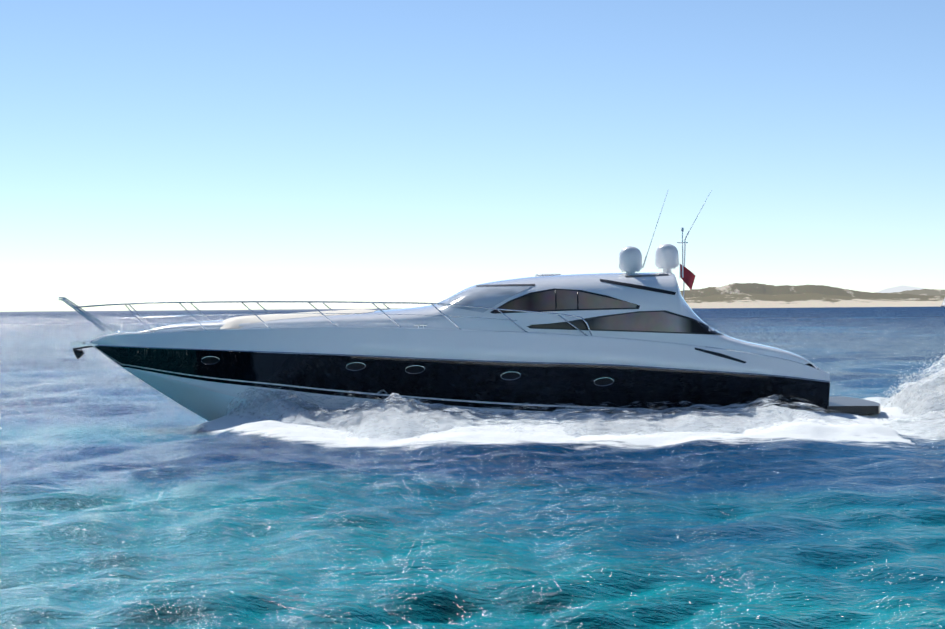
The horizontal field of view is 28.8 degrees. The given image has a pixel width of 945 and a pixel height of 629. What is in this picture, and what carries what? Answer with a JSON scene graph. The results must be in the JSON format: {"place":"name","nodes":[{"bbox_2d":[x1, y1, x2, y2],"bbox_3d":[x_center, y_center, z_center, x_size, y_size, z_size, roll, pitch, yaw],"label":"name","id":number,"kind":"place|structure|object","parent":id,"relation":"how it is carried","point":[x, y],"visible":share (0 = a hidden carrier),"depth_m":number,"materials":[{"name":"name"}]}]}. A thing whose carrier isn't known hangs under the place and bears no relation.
{"place":"outdoors","nodes":[
{"label":"outdoors","id":0,"kind":"place"},
{"bbox_2d":[0,306,944,628],"bbox_3d":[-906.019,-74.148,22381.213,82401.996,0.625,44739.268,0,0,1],"label":"sea","id":1,"kind":"structure","parent":0,"point":[128,500],"depth_m":23.14,"materials":[{"name":"liquid"}]},
{"bbox_2d":[92,327,829,420],"bbox_3d":[-0.464,1.743,41.122,16.102,3.001,4.720,0,0,1],"label":"hull","id":2,"kind":"object","parent":1,"relation":"on","point":[189,380],"visible":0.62,"depth_m":38.98,"materials":[{"name":"black"}]},
{"bbox_2d":[70,189,711,359],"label":"boat fittings","id":3,"kind":"object","parent":2,"relation":"attached to","point":[666,258],"visible":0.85,"depth_m":41.08,"materials":[{"name":"white"}]},
{"bbox_2d":[90,272,828,373],"bbox_3d":[-0.496,0.211,41.117,16.141,2.227,4.520,0,0,1],"label":"superstructure","id":4,"kind":"object","parent":2,"relation":"on","point":[647,300],"visible":0.65,"depth_m":39.41,"materials":[{"name":"white"}]},
{"bbox_2d":[220,309,376,328],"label":"sun pad","id":5,"kind":"object","parent":4,"relation":"on","point":[234,322],"visible":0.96,"depth_m":40.45,"materials":[{"name":"beige fabric"}]},
{"bbox_2d":[58,297,591,335],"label":"rails","id":6,"kind":"object","parent":4,"relation":"on","point":[75,307],"visible":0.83,"depth_m":39.88,"materials":[{"name":"silver metal"}]},
{"bbox_2d":[438,286,531,312],"bbox_3d":[0.122,-0.331,39.687,2.288,0.581,0.830,0,0,20],"label":"windshield","id":7,"kind":"object","parent":4,"relation":"on","point":[487,296],"visible":0.96,"depth_m":39.54,"materials":[{"name":"glass"}]},
{"bbox_2d":[476,284,534,285],"bbox_3d":[0.659,-0.636,39.906,1.454,0.040,0.306,0,0,27],"label":"sunroof","id":8,"kind":"object","parent":4,"relation":"on","point":[509,285],"visible":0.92,"depth_m":39.79,"materials":[{"name":"black glass"}]},
{"bbox_2d":[490,288,639,313],"bbox_3d":[1.977,-0.297,39.408,3.220,0.532,0.295,0,0,1],"label":"window frame","id":9,"kind":"object","parent":4,"relation":"on","point":[637,307],"visible":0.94,"depth_m":39.31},
{"bbox_2d":[493,290,636,311],"bbox_3d":[1.977,-0.299,39.389,3.095,0.477,0.256,0,0,1],"label":"upper window","id":10,"kind":"structure","parent":9,"relation":"in","point":[566,299],"depth_m":39.33,"materials":[{"name":"black glass"}]},
{"bbox_2d":[555,291,578,308],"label":"mullions","id":11,"kind":"object","parent":4,"relation":"attached to","point":[556,300],"visible":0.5,"depth_m":39.33,"materials":[{"name":"black"}]},
{"bbox_2d":[527,310,722,334],"bbox_3d":[3.622,0.181,39.408,4.653,0.533,1.688,-1,0,-24],"label":"window frame","id":12,"kind":"object","parent":4,"relation":"on","point":[665,311],"visible":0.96,"depth_m":39.24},
{"bbox_2d":[530,312,719,332],"bbox_3d":[3.620,0.177,39.409,4.540,0.473,1.628,-1,0,-24],"label":"window","id":13,"kind":"structure","parent":12,"relation":"in","point":[655,321],"depth_m":39.24,"materials":[{"name":"black glass"}]},
{"bbox_2d":[600,279,675,294],"bbox_3d":[3.548,-0.595,39.597,1.658,0.373,0.153,0,0,14],"label":"vent","id":14,"kind":"object","parent":4,"relation":"attached to","point":[640,287],"visible":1,"depth_m":39.56,"materials":[{"name":"black"}]},
{"bbox_2d":[625,274,667,276],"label":"arch top trim","id":15,"kind":"structure","parent":4,"relation":"on","point":[646,275],"depth_m":40.06,"materials":[{"name":"black"}]},
{"bbox_2d":[96,345,879,413],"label":"hull fittings","id":16,"kind":"object","parent":2,"relation":"attached to","point":[842,404],"visible":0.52,"depth_m":38.99,"materials":[{"name":"silver metal"}]},
{"bbox_2d":[695,348,745,362],"bbox_3d":[5.250,0.865,38.830,1.097,0.342,0.019,0,0,1],"label":"vent","id":17,"kind":"object","parent":2,"relation":"attached to","point":[719,355],"visible":1,"depth_m":38.83,"materials":[{"name":"black"}]},
{"bbox_2d":[223,386,944,438],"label":"spray","id":18,"kind":"object","parent":1,"relation":"on","point":[400,402],"visible":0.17,"depth_m":37.65,"materials":[{"name":"white liquid"}]},
{"bbox_2d":[228,398,944,439],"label":"wake foam","id":19,"kind":"object","parent":1,"relation":"on","point":[400,427],"visible":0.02,"depth_m":36.84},
{"bbox_2d":[279,415,944,436],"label":"spray","id":20,"kind":"object","parent":1,"relation":"on","point":[907,424],"depth_m":36.80,"materials":[{"name":"white liquid"}]},
{"bbox_2d":[430,350,944,423],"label":"droplets","id":21,"kind":"object","parent":1,"relation":"on","point":[904,394],"visible":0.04,"depth_m":40.52,"materials":[{"name":"white liquid"}]},
{"bbox_2d":[863,397,888,404],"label":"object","id":22,"kind":"object","parent":1,"relation":"on","point":[875,399],"depth_m":44.79,"materials":[{"name":"white liquid"}]},
{"bbox_2d":[883,380,944,416],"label":"water spray","id":23,"kind":"object","parent":1,"relation":"on","point":[919,408],"depth_m":40.04,"materials":[{"name":"white liquid"}]},
{"bbox_2d":[885,367,944,414],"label":"water spray","id":24,"kind":"object","parent":1,"relation":"on","point":[923,381],"visible":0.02,"depth_m":40.53,"materials":[{"name":"white liquid"}]},
{"bbox_2d":[888,355,944,404],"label":"water spray","id":25,"kind":"object","parent":1,"relation":"on","point":[934,370],"visible":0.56,"depth_m":41.39,"materials":[{"name":"white liquid"}]},
{"bbox_2d":[902,407,943,419],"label":"water spray","id":26,"kind":"object","parent":1,"relation":"on","point":[923,413],"depth_m":39.11,"materials":[{"name":"white liquid"}]},
{"bbox_2d":[0,0,944,311],"label":"sky","id":27,"kind":"structure","parent":0,"point":[420,151],"materials":[{"name":"blue"}]},
{"bbox_2d":[680,283,944,307],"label":"coastal hills","id":28,"kind":"structure","parent":0,"point":[745,295],"depth_m":1902.12,"materials":[{"name":"beige sand"}]},
{"bbox_2d":[876,285,923,292],"bbox_3d":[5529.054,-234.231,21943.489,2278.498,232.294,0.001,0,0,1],"label":"mountain","id":29,"kind":"structure","parent":0,"point":[897,289],"depth_m":21947.71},
{"bbox_2d":[887,289,944,295],"bbox_3d":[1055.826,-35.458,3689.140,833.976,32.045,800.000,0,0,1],"label":"hill","id":30,"kind":"structure","parent":0,"point":[931,292],"depth_m":3547.29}
]}

